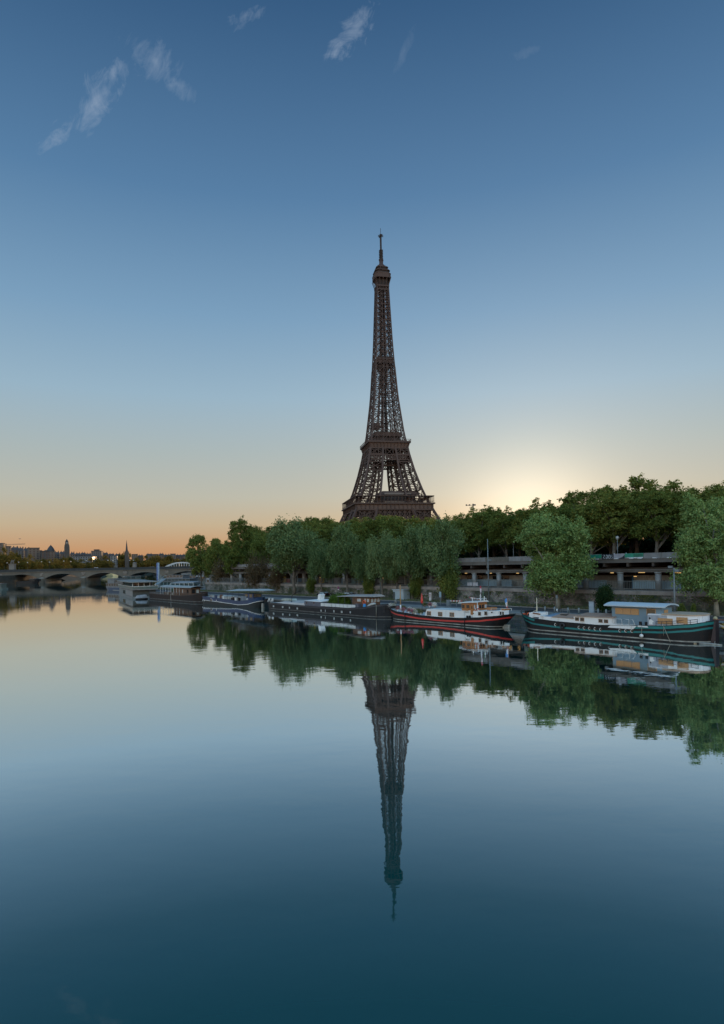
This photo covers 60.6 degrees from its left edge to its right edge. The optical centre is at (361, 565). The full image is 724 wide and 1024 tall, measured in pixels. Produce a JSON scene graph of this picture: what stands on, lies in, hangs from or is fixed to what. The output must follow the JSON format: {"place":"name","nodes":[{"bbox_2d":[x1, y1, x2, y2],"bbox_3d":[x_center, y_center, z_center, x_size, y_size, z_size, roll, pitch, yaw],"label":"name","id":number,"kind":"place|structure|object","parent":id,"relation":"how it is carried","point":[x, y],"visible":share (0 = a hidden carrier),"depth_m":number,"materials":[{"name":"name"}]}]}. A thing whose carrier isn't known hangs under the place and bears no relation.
{"place":"outdoors","nodes":[
{"label":"outdoors","id":0,"kind":"place"},
{"bbox_2d":[0,574,75,583],"bbox_3d":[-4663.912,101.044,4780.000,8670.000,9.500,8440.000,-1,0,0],"label":"bank","id":1,"kind":"structure","parent":0,"point":[10,579],"depth_m":595.70,"materials":[{"name":"plant"}]},
{"bbox_2d":[0,553,9,569],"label":"tree","id":2,"kind":"object","parent":1,"relation":"on","point":[3,556],"visible":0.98,"depth_m":678.47,"materials":[{"name":"green plant"}]},
{"bbox_2d":[10,554,21,569],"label":"tree","id":3,"kind":"object","parent":1,"relation":"on","point":[15,559],"visible":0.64,"depth_m":683.84,"materials":[{"name":"green plant"}]},
{"bbox_2d":[16,559,27,568],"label":"tree","id":4,"kind":"object","parent":1,"relation":"on","point":[22,564],"visible":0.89,"depth_m":685.62,"materials":[{"name":"green plant"}]},
{"bbox_2d":[93,559,103,567],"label":"tree","id":5,"kind":"object","parent":1,"relation":"on","point":[99,563],"visible":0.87,"depth_m":1162.32,"materials":[{"name":"green plant"}]},
{"bbox_2d":[124,540,128,566],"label":"church spire","id":6,"kind":"structure","parent":1,"relation":"on","point":[126,552],"depth_m":1246.88,"materials":[{"name":"stone"}]},
{"bbox_2d":[143,560,152,566],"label":"tree","id":7,"kind":"object","parent":1,"relation":"on","point":[147,563],"visible":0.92,"depth_m":1285.30,"materials":[{"name":"green plant"}]},
{"bbox_2d":[165,554,174,562],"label":"tree","id":8,"kind":"object","parent":1,"relation":"on","point":[169,558],"visible":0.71,"depth_m":1359.78,"materials":[{"name":"green plant"}]},
{"bbox_2d":[61,572,190,579],"bbox_3d":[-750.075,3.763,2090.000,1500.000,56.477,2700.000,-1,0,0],"label":"hills","id":9,"kind":"structure","parent":0,"point":[67,577],"depth_m":849.38,"materials":[{"name":"plant"}]},
{"bbox_2d":[18,547,24,559],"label":"building","id":10,"kind":"structure","parent":9,"relation":"on","point":[21,551],"depth_m":1002.11,"materials":[{"name":"stone"}]},
{"bbox_2d":[27,548,39,561],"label":"building","id":11,"kind":"structure","parent":9,"relation":"on","point":[35,553],"depth_m":984.85,"materials":[{"name":"stone"}]},
{"bbox_2d":[40,551,48,561],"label":"building","id":12,"kind":"structure","parent":9,"relation":"on","point":[45,555],"depth_m":963.06,"materials":[{"name":"stone"}]},
{"bbox_2d":[64,539,69,557],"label":"bell tower","id":13,"kind":"structure","parent":9,"relation":"on","point":[66,550],"depth_m":1196.42,"materials":[{"name":"stone"}]},
{"bbox_2d":[70,556,99,562],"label":"building","id":14,"kind":"structure","parent":9,"relation":"on","point":[85,558],"depth_m":1182.07,"materials":[{"name":"stone"}]},
{"bbox_2d":[91,551,102,560],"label":"building","id":15,"kind":"structure","parent":9,"relation":"on","point":[97,553],"depth_m":1383.03,"materials":[{"name":"stone"}]},
{"bbox_2d":[110,555,117,567],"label":"building","id":16,"kind":"structure","parent":9,"relation":"on","point":[114,558],"depth_m":1220.78,"materials":[{"name":"stone"}]},
{"bbox_2d":[194,572,237,581],"bbox_3d":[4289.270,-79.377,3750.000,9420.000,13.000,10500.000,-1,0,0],"label":"street","id":17,"kind":"structure","parent":0,"point":[213,578],"depth_m":326.65,"materials":[{"name":"asphalt"}]},
{"bbox_2d":[299,520,316,532],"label":"tree","id":18,"kind":"object","parent":17,"relation":"on","point":[313,523],"visible":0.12,"depth_m":230.09,"materials":[{"name":"green plant"}]},
{"bbox_2d":[299,516,316,526],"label":"tree","id":19,"kind":"object","parent":17,"relation":"on","point":[308,518],"visible":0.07,"depth_m":252.08,"materials":[{"name":"green plant"}]},
{"bbox_2d":[312,523,330,540],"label":"tree","id":20,"kind":"object","parent":17,"relation":"on","point":[321,526],"visible":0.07,"depth_m":224.65,"materials":[{"name":"green plant"}]},
{"bbox_2d":[315,522,338,549],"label":"tree","id":21,"kind":"object","parent":17,"relation":"on","point":[323,532],"visible":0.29,"depth_m":219.49,"materials":[{"name":"green plant"}]},
{"bbox_2d":[317,516,340,527],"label":"tree","id":22,"kind":"object","parent":17,"relation":"on","point":[324,520],"visible":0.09,"depth_m":236.35,"materials":[{"name":"green plant"}]},
{"bbox_2d":[349,516,371,526],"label":"tree","id":23,"kind":"object","parent":17,"relation":"on","point":[352,521],"visible":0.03,"depth_m":226.62,"materials":[{"name":"green plant"}]},
{"bbox_2d":[349,517,378,550],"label":"tree","id":24,"kind":"object","parent":17,"relation":"on","point":[358,526],"visible":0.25,"depth_m":203.95,"materials":[{"name":"green plant"}]},
{"bbox_2d":[360,517,394,548],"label":"tree","id":25,"kind":"object","parent":17,"relation":"on","point":[377,521],"visible":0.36,"depth_m":200.79,"materials":[{"name":"green plant"}]},
{"bbox_2d":[369,514,390,524],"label":"tree","id":26,"kind":"object","parent":17,"relation":"on","point":[385,517],"visible":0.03,"depth_m":219.44,"materials":[{"name":"green plant"}]},
{"bbox_2d":[339,228,441,522],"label":"lattice tower","id":27,"kind":"structure","parent":17,"relation":"on","point":[393,447],"depth_m":589.05,"materials":[{"name":"metal"}]},
{"bbox_2d":[378,516,404,542],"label":"tree","id":28,"kind":"object","parent":17,"relation":"on","point":[396,531],"visible":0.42,"depth_m":194.65,"materials":[{"name":"green plant"}]},
{"bbox_2d":[401,515,422,531],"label":"tree","id":29,"kind":"object","parent":17,"relation":"on","point":[415,520],"visible":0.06,"depth_m":204.76,"materials":[{"name":"green plant"}]},
{"bbox_2d":[424,516,436,527],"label":"tree","id":30,"kind":"object","parent":17,"relation":"on","point":[427,522],"visible":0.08,"depth_m":197.34,"materials":[{"name":"green plant"}]},
{"bbox_2d":[424,520,440,537],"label":"tree","id":31,"kind":"object","parent":17,"relation":"on","point":[432,527],"visible":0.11,"depth_m":179.72,"materials":[{"name":"green plant"}]},
{"bbox_2d":[215,536,684,564],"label":"undergrowth","id":32,"kind":"object","parent":17,"relation":"on","point":[647,544],"visible":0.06,"depth_m":173.85,"materials":[{"name":"green plant"}]},
{"bbox_2d":[448,520,469,556],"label":"tree","id":33,"kind":"object","parent":17,"relation":"on","point":[462,551],"visible":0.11,"depth_m":173.54,"materials":[{"name":"green plant"}]},
{"bbox_2d":[453,506,490,557],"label":"tree","id":34,"kind":"object","parent":17,"relation":"on","point":[462,520],"visible":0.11,"depth_m":183.48,"materials":[{"name":"green plant"}]},
{"bbox_2d":[460,511,492,557],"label":"tree","id":35,"kind":"object","parent":17,"relation":"on","point":[478,540],"visible":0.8,"depth_m":169.26,"materials":[{"name":"green plant"}]},
{"bbox_2d":[469,504,511,556],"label":"tree","id":36,"kind":"object","parent":17,"relation":"on","point":[490,510],"visible":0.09,"depth_m":177.26,"materials":[{"name":"green plant"}]},
{"bbox_2d":[486,505,521,556],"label":"tree","id":37,"kind":"object","parent":17,"relation":"on","point":[498,533],"visible":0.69,"depth_m":162.31,"materials":[{"name":"green plant"}]},
{"bbox_2d":[502,507,525,555],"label":"tree","id":38,"kind":"object","parent":17,"relation":"on","point":[519,552],"visible":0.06,"depth_m":172.87,"materials":[{"name":"green plant"}]},
{"bbox_2d":[503,505,538,553],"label":"tree","id":39,"kind":"object","parent":17,"relation":"on","point":[516,529],"visible":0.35,"depth_m":155.40,"materials":[{"name":"green plant"}]},
{"bbox_2d":[525,497,558,545],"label":"tree","id":40,"kind":"object","parent":17,"relation":"on","point":[534,504],"visible":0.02,"depth_m":163.99,"materials":[{"name":"green plant"}]},
{"bbox_2d":[530,500,575,546],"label":"tree","id":41,"kind":"object","parent":17,"relation":"on","point":[561,512],"visible":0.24,"depth_m":147.19,"materials":[{"name":"green plant"}]},
{"bbox_2d":[557,489,593,543],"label":"tree","id":42,"kind":"object","parent":17,"relation":"on","point":[573,502],"visible":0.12,"depth_m":156.81,"materials":[{"name":"green plant"}]},
{"bbox_2d":[568,500,611,553],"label":"tree","id":43,"kind":"object","parent":17,"relation":"on","point":[584,510],"visible":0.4,"depth_m":142.61,"materials":[{"name":"green plant"}]},
{"bbox_2d":[586,484,633,553],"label":"tree","id":44,"kind":"object","parent":17,"relation":"on","point":[595,497],"visible":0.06,"depth_m":149.58,"materials":[{"name":"green plant"}]},
{"bbox_2d":[588,485,641,553],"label":"tree","id":45,"kind":"object","parent":17,"relation":"on","point":[612,509],"visible":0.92,"depth_m":137.73,"materials":[{"name":"green plant"}]},
{"bbox_2d":[622,485,650,552],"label":"tree","id":46,"kind":"object","parent":17,"relation":"on","point":[631,547],"visible":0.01,"depth_m":160.26,"materials":[{"name":"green plant"}]},
{"bbox_2d":[611,472,663,552],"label":"tree","id":47,"kind":"object","parent":17,"relation":"on","point":[635,483],"visible":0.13,"depth_m":144.73,"materials":[{"name":"green plant"}]},
{"bbox_2d":[629,482,683,552],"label":"tree","id":48,"kind":"object","parent":17,"relation":"on","point":[657,522],"visible":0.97,"depth_m":130.88,"materials":[{"name":"green plant"}]},
{"bbox_2d":[646,479,699,550],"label":"tree","id":49,"kind":"object","parent":17,"relation":"on","point":[673,485],"visible":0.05,"depth_m":137.57,"materials":[{"name":"green plant"}]},
{"bbox_2d":[669,486,723,536],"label":"tree","id":50,"kind":"object","parent":17,"relation":"on","point":[678,516],"visible":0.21,"depth_m":125.19,"materials":[{"name":"green plant"}]},
{"bbox_2d":[699,480,723,499],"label":"tree","id":51,"kind":"object","parent":17,"relation":"on","point":[716,488],"visible":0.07,"depth_m":130.69,"materials":[{"name":"green plant"}]},
{"bbox_2d":[0,574,723,1023],"bbox_3d":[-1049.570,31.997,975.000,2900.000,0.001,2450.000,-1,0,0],"label":"water","id":52,"kind":"structure","parent":0,"point":[224,814],"depth_m":26.78,"materials":[{"name":"liquid"}]},
{"bbox_2d":[16,579,40,583],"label":"dark barge","id":53,"kind":"object","parent":52,"relation":"on","point":[33,581],"visible":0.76,"depth_m":559.01},
{"bbox_2d":[0,566,204,582],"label":"stone bridge","id":54,"kind":"structure","parent":52,"relation":"in","point":[83,574],"depth_m":597.00,"materials":[{"name":"stone"}]},
{"bbox_2d":[8,560,15,569],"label":"equestrian statue","id":55,"kind":"object","parent":54,"relation":"on","point":[12,566],"visible":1,"depth_m":597.90,"materials":[{"name":"stone"}]},
{"bbox_2d":[106,578,146,590],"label":"river ship","id":56,"kind":"object","parent":52,"relation":"on","point":[112,584],"visible":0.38,"depth_m":334.35,"materials":[{"name":"white metal"}]},
{"bbox_2d":[118,580,158,598],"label":"houseboat","id":57,"kind":"object","parent":52,"relation":"on","point":[132,589],"visible":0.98,"depth_m":239.28,"materials":[{"name":"white metal"}]},
{"bbox_2d":[135,594,147,599],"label":"covered dinghy","id":58,"kind":"object","parent":52,"relation":"on","point":[139,597],"visible":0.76,"depth_m":228.52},
{"bbox_2d":[156,563,159,587],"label":"mooring pile","id":59,"kind":"object","parent":52,"relation":"in","point":[158,574],"visible":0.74,"depth_m":299.50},
{"bbox_2d":[160,562,189,576],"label":"steel arch bridge","id":60,"kind":"structure","parent":52,"relation":"in","point":[176,563],"depth_m":849.60,"materials":[{"name":"metal"}]},
{"bbox_2d":[164,575,189,578],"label":"tour boat","id":61,"kind":"object","parent":52,"relation":"on","point":[176,576],"visible":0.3,"depth_m":422.77,"materials":[{"name":"grey glass"}]},
{"bbox_2d":[149,584,207,602],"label":"barge","id":62,"kind":"object","parent":52,"relation":"on","point":[188,594],"visible":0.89,"depth_m":206.67,"materials":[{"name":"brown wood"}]},
{"bbox_2d":[160,578,198,587],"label":"tour boat","id":63,"kind":"object","parent":52,"relation":"on","point":[166,581],"visible":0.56,"depth_m":343.44,"materials":[{"name":"white glass"}]},
{"bbox_2d":[170,581,200,585],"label":"pontoon terrace","id":64,"kind":"structure","parent":52,"relation":"on","point":[179,582],"depth_m":262.54,"materials":[{"name":"metal"}]},
{"bbox_2d":[202,589,271,607],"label":"barge","id":65,"kind":"object","parent":52,"relation":"on","point":[251,600],"visible":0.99,"depth_m":174.30,"materials":[{"name":"blue paint"}]},
{"bbox_2d":[264,591,392,617],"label":"barge","id":66,"kind":"object","parent":52,"relation":"on","point":[357,607],"visible":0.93,"depth_m":136.86,"materials":[{"name":"metal"}]},
{"bbox_2d":[332,592,344,607],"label":"bamboo plant","id":67,"kind":"object","parent":66,"relation":"on","point":[336,599],"visible":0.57,"depth_m":139.51,"materials":[{"name":"green plant"}]},
{"bbox_2d":[339,594,350,607],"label":"bamboo plant","id":68,"kind":"object","parent":66,"relation":"on","point":[347,600],"visible":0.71,"depth_m":137.60,"materials":[{"name":"green plant"}]},
{"bbox_2d":[385,585,514,627],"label":"barge","id":69,"kind":"object","parent":52,"relation":"on","point":[472,613],"visible":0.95,"depth_m":108.72,"materials":[{"name":"red paint"}]},
{"bbox_2d":[520,598,721,643],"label":"barge","id":70,"kind":"object","parent":52,"relation":"on","point":[660,622],"visible":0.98,"depth_m":85.81,"materials":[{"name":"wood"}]},
{"bbox_2d":[0,0,723,560],"label":"sky","id":71,"kind":"structure","parent":0,"point":[196,196],"materials":[{"name":"blue"}]},
{"bbox_2d":[156,589,723,620],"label":"quay road","id":72,"kind":"structure","parent":0,"point":[513,608],"depth_m":136.94,"materials":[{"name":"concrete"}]},
{"bbox_2d":[446,600,461,606],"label":"barrier gate","id":73,"kind":"structure","parent":72,"relation":"on","point":[448,602],"depth_m":131.43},
{"bbox_2d":[513,508,599,608],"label":"tree","id":74,"kind":"object","parent":72,"relation":"on","point":[549,572],"visible":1,"depth_m":115.25,"materials":[{"name":"green plant"}]},
{"bbox_2d":[589,601,594,612],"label":"information board","id":75,"kind":"object","parent":72,"relation":"on","point":[591,606],"visible":0.96,"depth_m":107.48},
{"bbox_2d":[668,566,679,611],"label":"lamp post","id":76,"kind":"object","parent":72,"relation":"on","point":[674,571],"visible":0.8,"depth_m":96.47,"materials":[{"name":"metal"}]},
{"bbox_2d":[666,490,723,616],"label":"tree","id":77,"kind":"object","parent":72,"relation":"on","point":[701,538],"visible":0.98,"depth_m":96.11,"materials":[{"name":"green plant"}]},
{"bbox_2d":[156,584,723,639],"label":"quay","id":78,"kind":"structure","parent":0,"point":[517,619],"depth_m":116.52,"materials":[{"name":"stone"}]},
{"bbox_2d":[184,534,213,588],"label":"tree","id":79,"kind":"object","parent":78,"relation":"on","point":[198,561],"visible":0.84,"depth_m":278.24,"materials":[{"name":"green plant"}]},
{"bbox_2d":[204,538,222,572],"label":"tree","id":80,"kind":"object","parent":78,"relation":"on","point":[210,557],"visible":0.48,"depth_m":255.99,"materials":[{"name":"green plant"}]},
{"bbox_2d":[207,558,237,581],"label":"shrub","id":81,"kind":"object","parent":78,"relation":"on","point":[219,573],"visible":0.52,"depth_m":246.09,"materials":[{"name":"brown plant"}]},
{"bbox_2d":[219,515,253,581],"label":"tree","id":82,"kind":"object","parent":78,"relation":"on","point":[230,551],"visible":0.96,"depth_m":237.35,"materials":[{"name":"green plant"}]},
{"bbox_2d":[239,551,270,592],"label":"shrub","id":83,"kind":"object","parent":78,"relation":"on","point":[255,571],"visible":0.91,"depth_m":220.04,"materials":[{"name":"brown plant"}]},
{"bbox_2d":[248,530,275,563],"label":"tree","id":84,"kind":"object","parent":78,"relation":"on","point":[258,546],"visible":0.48,"depth_m":231.79,"materials":[{"name":"green plant"}]},
{"bbox_2d":[263,558,286,592],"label":"shrub","id":85,"kind":"object","parent":78,"relation":"on","point":[272,577],"visible":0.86,"depth_m":208.15,"materials":[{"name":"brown plant"}]},
{"bbox_2d":[265,513,321,594],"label":"tree","id":86,"kind":"object","parent":78,"relation":"on","point":[291,543],"visible":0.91,"depth_m":194.45,"materials":[{"name":"green plant"}]},
{"bbox_2d":[305,575,316,594],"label":"bush","id":87,"kind":"object","parent":78,"relation":"on","point":[310,587],"visible":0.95,"depth_m":192.87,"materials":[{"name":"green plant"}]},
{"bbox_2d":[305,537,334,591],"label":"tree","id":88,"kind":"object","parent":78,"relation":"on","point":[319,566],"visible":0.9,"depth_m":187.20,"materials":[{"name":"green plant"}]},
{"bbox_2d":[324,517,360,591],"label":"tree","id":89,"kind":"object","parent":78,"relation":"on","point":[342,545],"visible":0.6,"depth_m":174.76,"materials":[{"name":"green plant"}]},
{"bbox_2d":[350,536,377,593],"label":"tree","id":90,"kind":"object","parent":78,"relation":"on","point":[360,558],"visible":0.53,"depth_m":170.97,"materials":[{"name":"green plant"}]},
{"bbox_2d":[361,573,375,593],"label":"bush","id":91,"kind":"object","parent":78,"relation":"on","point":[367,587],"visible":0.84,"depth_m":170.58,"materials":[{"name":"green plant"}]},
{"bbox_2d":[364,528,395,597],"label":"tree","id":92,"kind":"object","parent":78,"relation":"on","point":[375,563],"visible":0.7,"depth_m":163.54,"materials":[{"name":"green plant"}]},
{"bbox_2d":[384,534,410,588],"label":"tree","id":93,"kind":"object","parent":78,"relation":"on","point":[392,571],"visible":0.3,"depth_m":161.51,"materials":[{"name":"green plant"}]},
{"bbox_2d":[390,522,428,598],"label":"tree","id":94,"kind":"object","parent":78,"relation":"on","point":[404,553],"visible":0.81,"depth_m":154.89,"materials":[{"name":"green plant"}]},
{"bbox_2d":[407,574,423,598],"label":"bush","id":95,"kind":"object","parent":78,"relation":"on","point":[415,586],"visible":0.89,"depth_m":156.12,"materials":[{"name":"green plant"}]},
{"bbox_2d":[113,590,721,627],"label":"quay kerb","id":96,"kind":"structure","parent":78,"relation":"on","point":[423,608],"depth_m":128.34,"materials":[{"name":"stone"}]},
{"bbox_2d":[157,589,723,616],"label":"kerb","id":97,"kind":"structure","parent":78,"relation":"on","point":[427,602],"depth_m":143.44,"materials":[{"name":"stone"}]},
{"bbox_2d":[158,588,723,615],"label":"grass","id":98,"kind":"structure","parent":78,"relation":"on","point":[528,605],"depth_m":143.26,"materials":[{"name":"plant"}]},
{"bbox_2d":[392,589,409,599],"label":"site hut","id":99,"kind":"object","parent":98,"relation":"on","point":[404,593],"visible":0.83,"depth_m":158.21,"materials":[{"name":"metal"}]},
{"bbox_2d":[417,513,467,600],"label":"tree","id":100,"kind":"object","parent":78,"relation":"on","point":[435,554],"visible":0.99,"depth_m":146.80,"materials":[{"name":"green plant"}]},
{"bbox_2d":[434,551,461,599],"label":"bush","id":101,"kind":"object","parent":78,"relation":"on","point":[449,584],"visible":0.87,"depth_m":146.92,"materials":[{"name":"green plant"}]},
{"bbox_2d":[205,582,723,611],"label":"retaining wall","id":102,"kind":"structure","parent":78,"relation":"on","point":[701,601],"depth_m":133.89,"materials":[{"name":"stone"}]},
{"bbox_2d":[213,552,722,591],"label":"railway station","id":103,"kind":"object","parent":78,"relation":"on","point":[635,572],"visible":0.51,"depth_m":134.57,"materials":[{"name":"concrete"}]},
{"bbox_2d":[623,576,633,587],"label":"door","id":104,"kind":"structure","parent":103,"relation":"in","point":[626,578],"depth_m":122.08,"materials":[{"name":"grey glass"}]},
{"bbox_2d":[486,539,491,600],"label":"lamp post","id":105,"kind":"object","parent":78,"relation":"on","point":[488,569],"visible":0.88,"depth_m":138.63,"materials":[{"name":"metal"}]},
{"bbox_2d":[593,583,616,612],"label":"bush","id":106,"kind":"object","parent":78,"relation":"on","point":[605,594],"visible":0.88,"depth_m":105.94,"materials":[{"name":"green plant"}]},
{"bbox_2d":[677,603,686,611],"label":"bush","id":107,"kind":"object","parent":78,"relation":"on","point":[681,607],"visible":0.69,"depth_m":95.90,"materials":[{"name":"green plant"}]},
{"bbox_2d":[690,602,696,611],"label":"bush","id":108,"kind":"object","parent":78,"relation":"on","point":[693,607],"visible":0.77,"depth_m":94.69,"materials":[{"name":"green plant"}]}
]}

